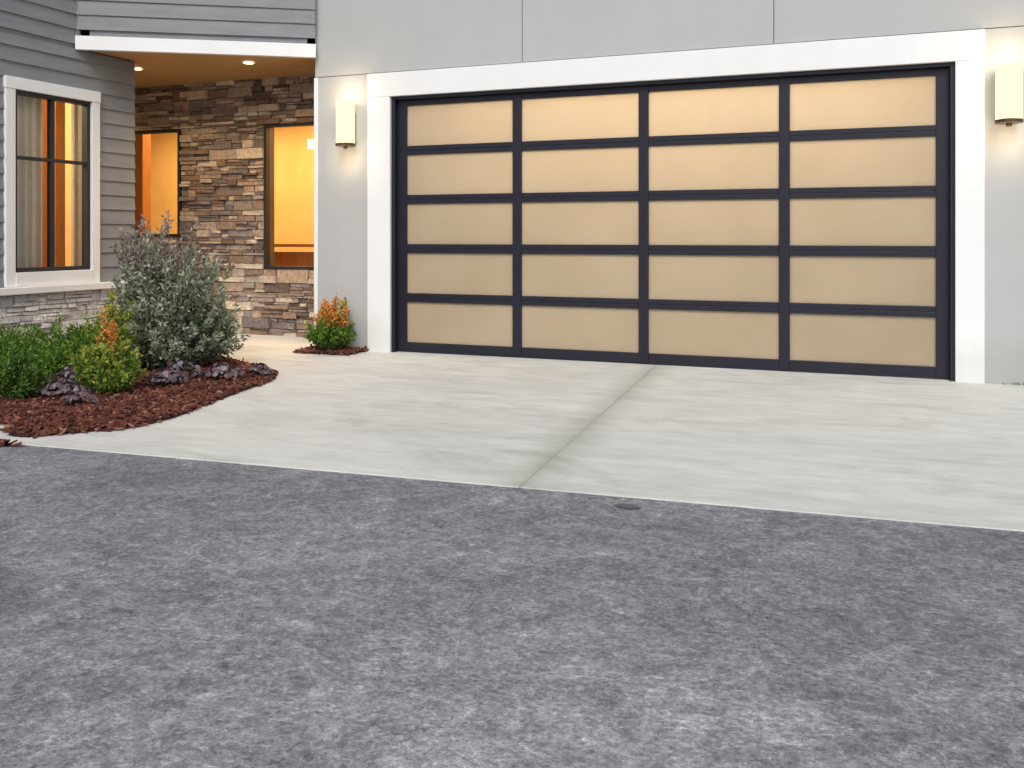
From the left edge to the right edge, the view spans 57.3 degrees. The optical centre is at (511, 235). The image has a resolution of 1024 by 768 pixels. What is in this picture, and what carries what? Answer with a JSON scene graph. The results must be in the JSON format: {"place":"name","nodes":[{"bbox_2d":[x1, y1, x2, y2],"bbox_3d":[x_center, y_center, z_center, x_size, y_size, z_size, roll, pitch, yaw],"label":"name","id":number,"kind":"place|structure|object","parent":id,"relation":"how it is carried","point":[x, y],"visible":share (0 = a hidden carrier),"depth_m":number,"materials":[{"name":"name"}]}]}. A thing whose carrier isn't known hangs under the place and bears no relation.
{"place":"outdoors","nodes":[
{"label":"outdoors","id":0,"kind":"place"},
{"bbox_2d":[93,51,314,87],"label":"porch ceiling","id":1,"kind":"structure","parent":0,"point":[164,69],"depth_m":9.81,"materials":[{"name":"brown wood"}]},
{"bbox_2d":[134,75,315,336],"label":"porch wall","id":2,"kind":"structure","parent":0,"point":[211,106],"depth_m":10.66,"materials":[{"name":"brown stone"}]},
{"bbox_2d":[135,129,182,236],"bbox_3d":[-4.325,-0.620,11.156,0.980,1.260,0.070,0,0,22],"label":"porch window","id":3,"kind":"structure","parent":2,"relation":"in","point":[179,180],"depth_m":10.95,"materials":[{"name":"black metal"}]},
{"bbox_2d":[264,122,313,269],"bbox_3d":[-2.266,-0.440,10.339,1.090,1.620,0.070,0,0,22],"label":"entry window","id":4,"kind":"structure","parent":2,"relation":"in","point":[267,127],"depth_m":10.50,"materials":[{"name":"brown"}]},
{"bbox_2d":[0,445,1023,767],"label":"asphalt road","id":5,"kind":"structure","parent":0,"point":[168,613],"depth_m":2.67,"materials":[{"name":"grey asphalt"}]},
{"bbox_2d":[0,439,21,446],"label":"mulch strip","id":6,"kind":"object","parent":5,"relation":"on","point":[3,442],"visible":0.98,"depth_m":4.97,"materials":[{"name":"wood"}]},
{"bbox_2d":[614,503,640,508],"bbox_3d":[0.480,1.112,3.857,0.123,0.001,0.077,0,0,22],"label":"oil stain","id":7,"kind":"object","parent":5,"relation":"on","point":[626,506],"visible":1,"depth_m":3.85,"materials":[{"name":"grey asphalt"}]},
{"bbox_2d":[0,334,1023,531],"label":"concrete driveway","id":8,"kind":"structure","parent":0,"point":[934,451],"depth_m":5.29,"materials":[{"name":"grey concrete"}]},
{"bbox_2d":[0,288,120,341],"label":"base stone","id":9,"kind":"object","parent":8,"relation":"on","point":[67,300],"visible":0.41,"depth_m":8.51,"materials":[{"name":"grey stone"}]},
{"bbox_2d":[0,280,126,295],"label":"stone cap","id":10,"kind":"object","parent":9,"relation":"on","point":[8,291],"depth_m":8.48,"materials":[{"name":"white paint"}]},
{"bbox_2d":[0,357,278,438],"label":"mulch bed","id":11,"kind":"object","parent":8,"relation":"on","point":[140,402],"visible":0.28,"depth_m":5.96,"materials":[{"name":"wood"}]},
{"bbox_2d":[0,341,53,399],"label":"evergreen shrub","id":12,"kind":"object","parent":11,"relation":"on","point":[23,380],"visible":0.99,"depth_m":6.18,"materials":[{"name":"green plant"}]},
{"bbox_2d":[34,371,93,394],"bbox_3d":[-3.071,1.016,6.411,0.412,0.173,0.413,0,0,22],"label":"purple heuchera","id":13,"kind":"object","parent":11,"relation":"on","point":[62,384],"visible":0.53,"depth_m":6.32,"materials":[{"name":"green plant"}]},
{"bbox_2d":[53,365,85,387],"bbox_3d":[-3.101,1.009,6.732,0.372,0.186,0.357,0,0,22],"label":"purple heuchera","id":14,"kind":"object","parent":11,"relation":"on","point":[69,369],"visible":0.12,"depth_m":6.69,"materials":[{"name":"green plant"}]},
{"bbox_2d":[0,313,142,379],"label":"green groundcover","id":15,"kind":"object","parent":11,"relation":"on","point":[54,352],"visible":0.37,"depth_m":7.12,"materials":[{"name":"green plant"}]},
{"bbox_2d":[59,389,100,403],"bbox_3d":[-2.783,1.047,6.064,0.262,0.110,0.237,0,0,-40],"label":"purple heuchera","id":16,"kind":"object","parent":11,"relation":"on","point":[76,396],"visible":0.84,"depth_m":6.02,"materials":[{"name":"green plant"}]},
{"bbox_2d":[66,306,146,393],"bbox_3d":[-2.797,0.793,6.475,0.514,0.612,0.513,0,0,-22],"label":"orange tipped shrub","id":17,"kind":"object","parent":11,"relation":"on","point":[101,367],"visible":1,"depth_m":6.41,"materials":[{"name":"green plant"}]},
{"bbox_2d":[82,288,157,365],"bbox_3d":[-3.109,0.753,7.570,0.750,0.688,0.685,0,0,22],"label":"yellow green shrub","id":18,"kind":"object","parent":11,"relation":"on","point":[111,307],"visible":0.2,"depth_m":7.39,"materials":[{"name":"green plant"}]},
{"bbox_2d":[146,367,189,386],"bbox_3d":[-2.497,1.029,6.817,0.301,0.146,0.309,0,0,22],"label":"purple heuchera","id":19,"kind":"object","parent":11,"relation":"on","point":[172,374],"visible":0.87,"depth_m":6.76,"materials":[{"name":"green plant"}]},
{"bbox_2d":[107,210,250,368],"bbox_3d":[-2.799,0.432,7.729,1.251,1.337,1.171,0,0,22],"label":"silver bush","id":20,"kind":"object","parent":11,"relation":"on","point":[186,321],"visible":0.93,"depth_m":7.56,"materials":[{"name":"green plant"}]},
{"bbox_2d":[167,358,201,377],"bbox_3d":[-2.531,1.016,7.151,0.324,0.172,0.322,0,0,22],"label":"purple heuchera","id":21,"kind":"object","parent":11,"relation":"on","point":[181,366],"visible":0.59,"depth_m":7.12,"materials":[{"name":"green plant"}]},
{"bbox_2d":[201,362,243,379],"bbox_3d":[-2.181,1.031,7.103,0.322,0.142,0.304,0,0,22],"label":"purple heuchera","id":22,"kind":"object","parent":11,"relation":"on","point":[219,371],"visible":0.84,"depth_m":7.05,"materials":[{"name":"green plant"}]},
{"bbox_2d":[245,362,272,375],"bbox_3d":[-1.953,1.039,7.277,0.220,0.125,0.189,0,0,22],"label":"purple heuchera","id":23,"kind":"object","parent":11,"relation":"on","point":[260,368],"visible":0.88,"depth_m":7.24,"materials":[{"name":"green plant"}]},
{"bbox_2d":[293,344,368,355],"bbox_3d":[-1.730,1.086,8.958,0.656,0.080,0.451,0,0,22],"label":"mulch bed","id":24,"kind":"object","parent":8,"relation":"on","point":[345,350],"visible":0.84,"depth_m":8.83,"materials":[{"name":"wood"}]},
{"bbox_2d":[303,292,357,349],"bbox_3d":[-1.712,0.815,8.906,0.521,0.570,0.543,0,0,22],"label":"flowering shrub","id":25,"kind":"object","parent":24,"relation":"on","point":[333,330],"visible":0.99,"depth_m":8.82,"materials":[{"name":"green plant"}]},
{"label":"ground","id":26,"kind":"structure","parent":0,"visible":0},
{"bbox_2d":[0,27,307,333],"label":"wing walls","id":27,"kind":"structure","parent":26,"relation":"on","point":[182,36],"depth_m":9.01,"materials":[{"name":"grey paint"}]},
{"bbox_2d":[3,75,100,286],"bbox_3d":[-4.187,-0.471,8.557,0.072,1.828,1.050,0,0,22],"label":"window casing","id":28,"kind":"object","parent":27,"relation":"attached to","point":[12,85],"depth_m":8.37,"materials":[{"name":"white paint"}]},
{"bbox_2d":[16,90,89,272],"bbox_3d":[-4.216,-0.480,8.569,0.070,1.600,0.850,0,0,22],"label":"wing window","id":29,"kind":"structure","parent":27,"relation":"in","point":[50,160],"depth_m":8.57,"materials":[{"name":"black metal"}]},
{"bbox_2d":[76,0,80,35],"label":"corner bead","id":30,"kind":"object","parent":27,"relation":"attached to","point":[78,32],"visible":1,"depth_m":8.80,"materials":[{"name":"grey metal"}]},
{"bbox_2d":[0,0,314,286],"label":"lap siding","id":31,"kind":"object","parent":27,"relation":"attached to","point":[111,80],"visible":0.95,"depth_m":9.00,"materials":[{"name":"grey wood"}]},
{"bbox_2d":[65,103,313,265],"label":"interior rooms","id":32,"kind":"object","parent":27,"relation":"in","point":[293,189],"depth_m":13.45,"materials":[{"name":"paint"}]},
{"bbox_2d":[17,95,77,267],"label":"curtains","id":33,"kind":"object","parent":32,"relation":"attached to","point":[29,187],"visible":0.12,"depth_m":8.61,"materials":[{"name":"fabric"}]},
{"bbox_2d":[42,99,313,266],"bbox_3d":[-3.687,-0.300,11.322,2.671,2.780,4.931,0,0,58],"label":"interior joinery","id":34,"kind":"object","parent":32,"relation":"in","point":[142,171],"visible":0.04,"depth_m":9.60,"materials":[{"name":"brown wood"}]},
{"bbox_2d":[308,139,313,148],"bbox_3d":[-1.854,-1.250,12.408,1.950,0.120,0.080,0,0,22],"label":"linear lamp","id":35,"kind":"object","parent":32,"relation":"hanging from","point":[310,143],"visible":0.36,"depth_m":12.71,"materials":[{"name":"white"}]},
{"bbox_2d":[75,35,315,57],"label":"soffit fascia","id":36,"kind":"structure","parent":27,"relation":"attached to","point":[173,46],"depth_m":8.97,"materials":[{"name":"white paint"}]},
{"bbox_2d":[90,38,314,53],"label":"walls","id":37,"kind":"structure","parent":26,"relation":"on","point":[311,40],"depth_m":17.34,"materials":[{"name":"grey"}]},
{"bbox_2d":[315,0,1023,384],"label":"wall panels","id":38,"kind":"object","parent":26,"relation":"on","point":[353,38],"visible":0.84,"depth_m":8.19,"materials":[{"name":"grey paint"}]},
{"bbox_2d":[314,78,318,345],"bbox_3d":[-1.934,-0.227,9.265,0.044,2.673,0.022,0,0,22],"label":"corner board","id":39,"kind":"object","parent":38,"relation":"attached to","point":[316,194],"visible":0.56,"depth_m":9.26,"materials":[{"name":"white paint"}]},
{"bbox_2d":[335,100,354,148],"bbox_3d":[-1.604,-1.070,9.025,0.192,0.460,0.196,0,0,22],"label":"wall sconce","id":40,"kind":"object","parent":38,"relation":"attached to","point":[345,124],"depth_m":8.95,"materials":[{"name":"white glass"}]},
{"bbox_2d":[367,29,984,382],"bbox_3d":[1.089,-0.214,8.052,5.325,2.688,0.048,0,0,22],"label":"door trim","id":41,"kind":"structure","parent":38,"relation":"attached to","point":[964,50],"depth_m":7.66,"materials":[{"name":"white paint"}]},
{"bbox_2d":[994,62,1023,126],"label":"wall sconce","id":42,"kind":"object","parent":38,"relation":"attached to","point":[1008,94],"depth_m":6.86,"materials":[{"name":"white glass"}]},
{"bbox_2d":[317,0,1021,251],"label":"garage walls","id":43,"kind":"structure","parent":26,"relation":"on","point":[647,53],"depth_m":8.47,"materials":[{"name":"grey paint"}]},
{"bbox_2d":[391,62,954,380],"bbox_3d":[1.141,-0.125,8.120,4.940,2.470,0.142,0,0,22],"label":"garage door frame","id":44,"kind":"object","parent":43,"relation":"in","point":[942,190],"visible":0.98,"depth_m":7.97,"materials":[{"name":"black metal"}]},
{"bbox_2d":[408,76,935,366],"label":"garage door panes","id":45,"kind":"object","parent":44,"relation":"in","point":[890,221],"visible":1,"depth_m":7.99,"materials":[{"name":"beige glass"}]}
]}

